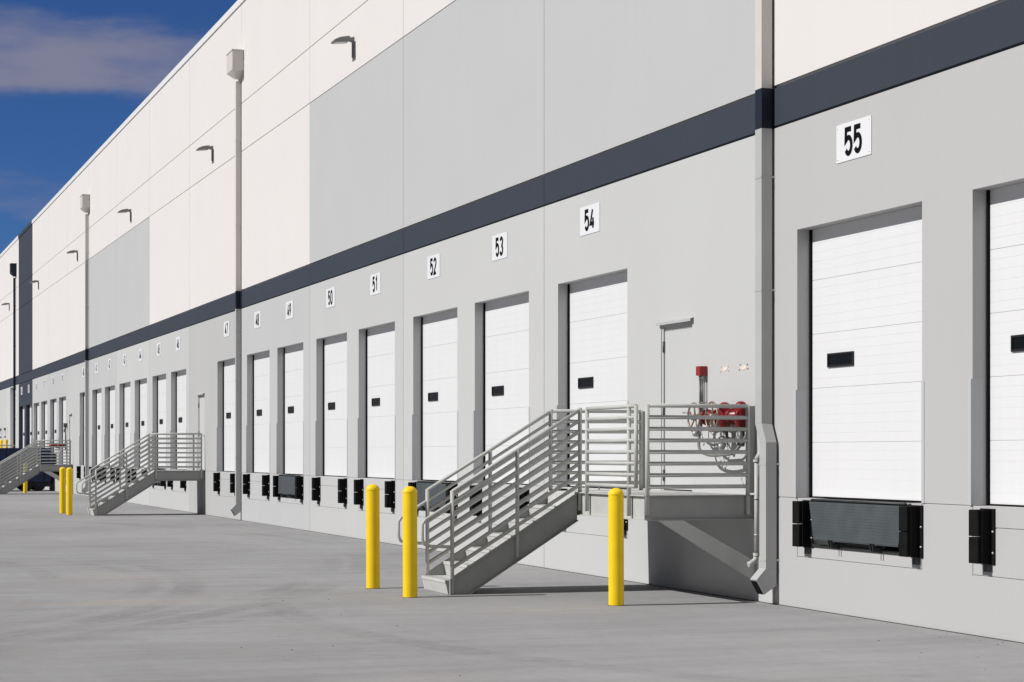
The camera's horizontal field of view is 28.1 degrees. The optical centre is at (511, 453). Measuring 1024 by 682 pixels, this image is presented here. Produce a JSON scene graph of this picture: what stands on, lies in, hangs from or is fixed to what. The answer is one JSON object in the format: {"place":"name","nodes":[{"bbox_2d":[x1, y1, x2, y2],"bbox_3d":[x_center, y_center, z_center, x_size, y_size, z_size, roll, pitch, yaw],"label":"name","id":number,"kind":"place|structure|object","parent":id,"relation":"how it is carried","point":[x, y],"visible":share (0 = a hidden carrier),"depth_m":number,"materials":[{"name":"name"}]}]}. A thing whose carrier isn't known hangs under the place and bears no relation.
{"place":"outdoors","nodes":[
{"label":"outdoors","id":0,"kind":"place"},
{"bbox_2d":[0,0,236,253],"label":"sky","id":1,"kind":"structure","parent":0,"point":[72,72],"materials":[{"name":"blue"}]},
{"bbox_2d":[0,487,1023,681],"bbox_3d":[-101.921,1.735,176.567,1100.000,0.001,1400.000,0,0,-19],"label":"pavement","id":2,"kind":"structure","parent":0,"point":[176,607],"depth_m":20.88,"materials":[{"name":"concrete"}]},
{"bbox_2d":[23,463,26,492],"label":"bollard","id":3,"kind":"object","parent":2,"relation":"on","point":[24,487],"visible":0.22,"depth_m":89.46,"materials":[{"name":"yellow plastic"}]},
{"bbox_2d":[0,448,50,490],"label":"waste container","id":4,"kind":"object","parent":2,"relation":"on","point":[40,481],"visible":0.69,"depth_m":93.84,"materials":[{"name":"blue paint"}]},
{"bbox_2d":[0,440,72,493],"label":"dock stairs","id":5,"kind":"structure","parent":2,"relation":"on","point":[20,479],"depth_m":87.13,"materials":[{"name":"grey metal"}]},
{"bbox_2d":[59,467,65,512],"bbox_3d":[-12.995,1.065,59.223,0.200,1.340,0.200,0,0,-39],"label":"bollard","id":6,"kind":"object","parent":2,"relation":"on","point":[62,489],"visible":0.99,"depth_m":59.15,"materials":[{"name":"yellow plastic"}]},
{"bbox_2d":[66,467,72,514],"bbox_3d":[-12.453,1.065,57.633,0.200,1.340,0.200,0,0,-32],"label":"bollard","id":7,"kind":"object","parent":2,"relation":"on","point":[69,490],"visible":1,"depth_m":57.56,"materials":[{"name":"yellow plastic"}]},
{"bbox_2d":[76,433,204,515],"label":"dock stairs","id":8,"kind":"structure","parent":2,"relation":"on","point":[126,493],"depth_m":57.51,"materials":[{"name":"grey metal"}]},
{"bbox_2d":[366,484,379,588],"bbox_3d":[-1.787,1.065,26.312,0.200,1.340,0.200,0,0,-40],"label":"bollard","id":9,"kind":"object","parent":2,"relation":"on","point":[372,536],"visible":1,"depth_m":26.24,"materials":[{"name":"yellow plastic"}]},
{"bbox_2d":[402,486,417,597],"bbox_3d":[-1.228,1.065,24.669,0.200,1.340,0.200,0,0,27],"label":"bollard","id":10,"kind":"object","parent":2,"relation":"on","point":[409,541],"visible":1,"depth_m":24.59,"materials":[{"name":"yellow plastic"}]},
{"bbox_2d":[0,0,1023,642],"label":"warehouse","id":11,"kind":"structure","parent":2,"relation":"on","point":[860,320],"depth_m":29.80,"materials":[{"name":"grey paint"}]},
{"bbox_2d":[22,407,23,447],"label":"dock door","id":12,"kind":"structure","parent":11,"relation":"in","point":[22,407],"depth_m":110.22,"materials":[{"name":"white metal"}]},
{"bbox_2d":[29,403,32,447],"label":"dock door","id":13,"kind":"structure","parent":11,"relation":"in","point":[30,406],"depth_m":106.48,"materials":[{"name":"white metal"}]},
{"bbox_2d":[37,403,38,445],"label":"dock door","id":14,"kind":"structure","parent":11,"relation":"in","point":[37,403],"depth_m":102.67,"materials":[{"name":"white metal"}]},
{"bbox_2d":[44,401,46,447],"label":"dock door","id":15,"kind":"structure","parent":11,"relation":"in","point":[45,403],"depth_m":99.56,"materials":[{"name":"white metal"}]},
{"bbox_2d":[53,399,56,463],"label":"dock door","id":16,"kind":"structure","parent":11,"relation":"in","point":[54,401],"depth_m":95.63,"materials":[{"name":"white metal"}]},
{"bbox_2d":[49,423,66,455],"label":"fire standpipe","id":17,"kind":"object","parent":11,"relation":"attached to","point":[65,425],"visible":0.74,"depth_m":89.44,"materials":[{"name":"red metal"}]},
{"bbox_2d":[62,397,65,464],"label":"dock door","id":18,"kind":"structure","parent":11,"relation":"in","point":[63,399],"depth_m":92.35,"materials":[{"name":"white metal"}]},
{"bbox_2d":[68,413,71,464],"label":"personnel door","id":19,"kind":"structure","parent":11,"relation":"in","point":[70,421],"depth_m":88.25,"materials":[{"name":"grey paint"}]},
{"bbox_2d":[67,250,77,260],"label":"wall light","id":20,"kind":"object","parent":11,"relation":"attached to","point":[72,251],"visible":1,"depth_m":85.78,"materials":[{"name":"grey metal"}]},
{"bbox_2d":[82,367,84,376],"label":"number sign","id":21,"kind":"object","parent":11,"relation":"attached to","point":[83,371],"visible":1,"depth_m":83.97,"materials":[{"name":"white metal"}]},
{"bbox_2d":[83,393,84,464],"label":"dock door","id":22,"kind":"structure","parent":11,"relation":"in","point":[83,393],"depth_m":85.23,"materials":[{"name":"white metal"}]},
{"bbox_2d":[95,363,97,373],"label":"number sign","id":23,"kind":"object","parent":11,"relation":"attached to","point":[96,367],"visible":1,"depth_m":80.11,"materials":[{"name":"white metal"}]},
{"bbox_2d":[96,389,100,465],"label":"dock door","id":24,"kind":"structure","parent":11,"relation":"in","point":[98,392],"depth_m":80.98,"materials":[{"name":"white metal"}]},
{"bbox_2d":[108,359,110,369],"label":"number sign","id":25,"kind":"object","parent":11,"relation":"attached to","point":[109,364],"visible":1,"depth_m":76.59,"materials":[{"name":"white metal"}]},
{"bbox_2d":[109,386,114,466],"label":"dock door","id":26,"kind":"structure","parent":11,"relation":"in","point":[111,389],"depth_m":77.18,"materials":[{"name":"white metal"}]},
{"bbox_2d":[117,209,130,221],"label":"wall light","id":27,"kind":"object","parent":11,"relation":"attached to","point":[124,210],"visible":1,"depth_m":71.25,"materials":[{"name":"grey metal"}]},
{"bbox_2d":[123,354,125,365],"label":"number sign","id":28,"kind":"object","parent":11,"relation":"attached to","point":[124,359],"visible":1,"depth_m":72.88,"materials":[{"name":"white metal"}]},
{"bbox_2d":[124,383,129,466],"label":"dock door","id":29,"kind":"structure","parent":11,"relation":"in","point":[126,386],"depth_m":73.48,"materials":[{"name":"white metal"}]},
{"bbox_2d":[139,349,141,360],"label":"number sign","id":30,"kind":"object","parent":11,"relation":"attached to","point":[140,354],"visible":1,"depth_m":69.31,"materials":[{"name":"white metal"}]},
{"bbox_2d":[139,375,149,467],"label":"dock door","id":31,"kind":"structure","parent":11,"relation":"in","point":[142,383],"depth_m":69.91,"materials":[{"name":"white metal"}]},
{"bbox_2d":[157,342,160,355],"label":"number sign","id":32,"kind":"object","parent":11,"relation":"attached to","point":[158,349],"visible":1,"depth_m":65.58,"materials":[{"name":"white metal"}]},
{"bbox_2d":[157,375,165,468],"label":"dock door","id":33,"kind":"structure","parent":11,"relation":"in","point":[161,380],"depth_m":66.29,"materials":[{"name":"white metal"}]},
{"bbox_2d":[176,336,179,350],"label":"number sign","id":34,"kind":"object","parent":11,"relation":"attached to","point":[177,343],"visible":1,"depth_m":62.22,"materials":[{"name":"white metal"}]},
{"bbox_2d":[176,366,189,469],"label":"dock door","id":35,"kind":"structure","parent":11,"relation":"in","point":[180,376],"depth_m":62.67,"materials":[{"name":"white metal"}]},
{"bbox_2d":[196,393,203,469],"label":"personnel door","id":36,"kind":"structure","parent":11,"relation":"in","point":[200,398],"depth_m":58.60,"materials":[{"name":"grey paint"}]},
{"bbox_2d":[196,145,212,161],"bbox_3d":[-8.504,-8.300,56.686,0.448,0.430,0.300,0,0,-19],"label":"wall light","id":37,"kind":"object","parent":11,"relation":"attached to","point":[204,148],"visible":1,"depth_m":56.62,"materials":[{"name":"grey metal"}]},
{"bbox_2d":[224,321,228,336],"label":"number sign","id":38,"kind":"object","parent":11,"relation":"attached to","point":[226,328],"visible":1,"depth_m":54.84,"materials":[{"name":"white metal"}]},
{"bbox_2d":[223,359,234,471],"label":"dock door","id":39,"kind":"structure","parent":11,"relation":"in","point":[228,366],"depth_m":55.43,"materials":[{"name":"white metal"}]},
{"bbox_2d":[254,310,260,328],"bbox_3d":[-6.342,-3.330,51.020,0.010,0.408,0.770,0,0,-19],"label":"number sign","id":40,"kind":"object","parent":11,"relation":"attached to","point":[257,319],"visible":1,"depth_m":50.99,"materials":[{"name":"white metal"}]},
{"bbox_2d":[253,351,269,473],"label":"dock door","id":41,"kind":"structure","parent":11,"relation":"in","point":[261,362],"depth_m":51.46,"materials":[{"name":"white metal"}]},
{"bbox_2d":[286,300,292,319],"bbox_3d":[-5.175,-3.330,47.593,0.010,0.408,0.770,0,0,-19],"label":"number sign","id":42,"kind":"object","parent":11,"relation":"attached to","point":[289,309],"visible":1,"depth_m":47.57,"materials":[{"name":"white metal"}]},
{"bbox_2d":[284,344,302,474],"bbox_3d":[-4.997,-1.057,47.612,0.035,3.115,2.940,0,0,-19],"label":"dock door","id":43,"kind":"structure","parent":11,"relation":"in","point":[293,356],"depth_m":48.02,"materials":[{"name":"white metal"}]},
{"bbox_2d":[326,287,334,307],"bbox_3d":[-3.882,-3.330,43.797,0.010,0.408,0.770,0,0,-19],"label":"number sign","id":44,"kind":"object","parent":11,"relation":"attached to","point":[330,297],"visible":1,"depth_m":43.78,"materials":[{"name":"white metal"}]},
{"bbox_2d":[323,334,346,476],"bbox_3d":[-3.704,-1.057,43.816,0.035,3.115,2.940,0,0,-19],"label":"dock door","id":45,"kind":"structure","parent":11,"relation":"in","point":[334,348],"depth_m":44.15,"materials":[{"name":"white metal"}]},
{"bbox_2d":[331,36,353,58],"bbox_3d":[-3.451,-8.300,41.852,0.448,0.430,0.300,0,0,-19],"label":"wall light","id":46,"kind":"object","parent":11,"relation":"attached to","point":[342,40],"visible":1,"depth_m":41.76,"materials":[{"name":"grey metal"}]},
{"bbox_2d":[370,272,380,295],"bbox_3d":[-2.689,-3.330,40.295,0.010,0.408,0.770,0,0,-19],"label":"number sign","id":47,"kind":"object","parent":11,"relation":"attached to","point":[375,283],"visible":1,"depth_m":40.28,"materials":[{"name":"white metal"}]},
{"bbox_2d":[366,323,394,478],"bbox_3d":[-2.511,-1.057,40.313,0.035,3.115,2.940,0,0,-19],"label":"dock door","id":48,"kind":"structure","parent":11,"relation":"in","point":[380,341],"depth_m":40.64,"materials":[{"name":"white metal"}]},
{"bbox_2d":[427,253,439,279],"bbox_3d":[-1.399,-3.330,36.509,0.010,0.408,0.770,0,0,-19],"label":"number sign","id":49,"kind":"object","parent":11,"relation":"attached to","point":[433,266],"visible":1,"depth_m":36.51,"materials":[{"name":"white metal"}]},
{"bbox_2d":[421,310,456,481],"bbox_3d":[-1.221,-1.057,36.527,0.035,3.115,2.940,0,0,-19],"label":"dock door","id":50,"kind":"structure","parent":11,"relation":"in","point":[438,331],"depth_m":36.81,"materials":[{"name":"white metal"}]},
{"bbox_2d":[492,231,507,260],"bbox_3d":[-0.200,-3.330,32.987,0.010,0.408,0.770,0,0,-19],"label":"number sign","id":51,"kind":"object","parent":11,"relation":"attached to","point":[499,246],"visible":1,"depth_m":32.94,"materials":[{"name":"white metal"}]},
{"bbox_2d":[483,293,528,484],"bbox_3d":[-0.022,-1.057,33.006,0.035,3.115,2.940,0,0,-19],"label":"dock door","id":52,"kind":"structure","parent":11,"relation":"in","point":[505,321],"depth_m":33.29,"materials":[{"name":"white metal"}]},
{"bbox_2d":[580,202,599,235],"bbox_3d":[1.106,-3.330,29.154,0.010,0.408,0.770,0,0,-19],"label":"number sign","id":53,"kind":"object","parent":11,"relation":"attached to","point":[589,219],"visible":1,"depth_m":29.12,"materials":[{"name":"white metal"}]},
{"bbox_2d":[568,272,626,489],"bbox_3d":[1.284,-1.057,29.172,0.035,3.115,2.940,0,0,-19],"label":"dock door","id":54,"kind":"structure","parent":11,"relation":"in","point":[597,307],"depth_m":29.31,"materials":[{"name":"white metal"}]},
{"bbox_2d":[656,317,693,491],"bbox_3d":[2.130,-0.608,26.249,0.148,2.207,1.100,0,0,-19],"label":"personnel door","id":55,"kind":"structure","parent":11,"relation":"in","point":[677,341],"depth_m":26.29,"materials":[{"name":"grey paint"}]},
{"bbox_2d":[696,366,706,412],"bbox_3d":[2.349,-0.774,25.362,0.103,0.608,0.124,0,0,-19],"label":"alarm box","id":56,"kind":"object","parent":11,"relation":"attached to","point":[701,372],"visible":0.91,"depth_m":25.32,"materials":[{"name":"red metal"}]},
{"bbox_2d":[687,401,745,469],"bbox_3d":[2.428,-0.215,24.621,0.426,0.825,1.329,0,0,-19],"label":"fire hose header","id":57,"kind":"object","parent":11,"relation":"attached to","point":[728,412],"visible":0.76,"depth_m":24.50,"materials":[{"name":"red paint"}]},
{"bbox_2d":[747,451,758,566],"bbox_3d":[2.855,0.627,23.666,0.285,1.375,0.116,0,0,-6],"label":"drain pipe","id":58,"kind":"object","parent":11,"relation":"attached to","point":[752,562],"visible":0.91,"depth_m":23.65,"materials":[{"name":"grey metal"}]},
{"bbox_2d":[836,115,871,163],"bbox_3d":[3.627,-3.330,21.751,0.010,0.408,0.770,0,0,-19],"label":"number sign","id":59,"kind":"object","parent":11,"relation":"attached to","point":[854,139],"visible":1,"depth_m":21.73,"materials":[{"name":"white plastic"}]},
{"bbox_2d":[809,205,921,502],"bbox_3d":[3.805,-1.057,21.770,0.035,3.115,2.940,0,0,-19],"label":"dock door","id":60,"kind":"structure","parent":11,"relation":"in","point":[865,274],"depth_m":21.87,"materials":[{"name":"white metal"}]},
{"bbox_2d":[986,183,1023,506],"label":"dock door","id":61,"kind":"structure","parent":11,"relation":"in","point":[1004,205],"depth_m":19.32,"materials":[{"name":"white metal"}]},
{"bbox_2d":[44,489,1023,643],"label":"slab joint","id":62,"kind":"object","parent":2,"relation":"on","point":[677,588],"visible":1,"depth_m":24.51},
{"bbox_2d":[397,403,757,594],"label":"dock stairs","id":63,"kind":"structure","parent":2,"relation":"on","point":[518,535],"depth_m":25.27,"materials":[{"name":"grey metal"}]},
{"bbox_2d":[608,488,624,605],"bbox_3d":[1.187,1.065,23.350,0.200,1.340,0.200,0,0,-23],"label":"bollard","id":64,"kind":"object","parent":2,"relation":"on","point":[616,544],"visible":1,"depth_m":23.27,"materials":[{"name":"yellow plastic"}]},
{"bbox_2d":[122,535,1002,675],"bbox_3d":[-4.360,1.731,28.938,10.500,0.007,33.560,0,0,-19],"label":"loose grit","id":65,"kind":"object","parent":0,"point":[561,638],"visible":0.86,"depth_m":23.57,"materials":[{"name":"grey gravel"}]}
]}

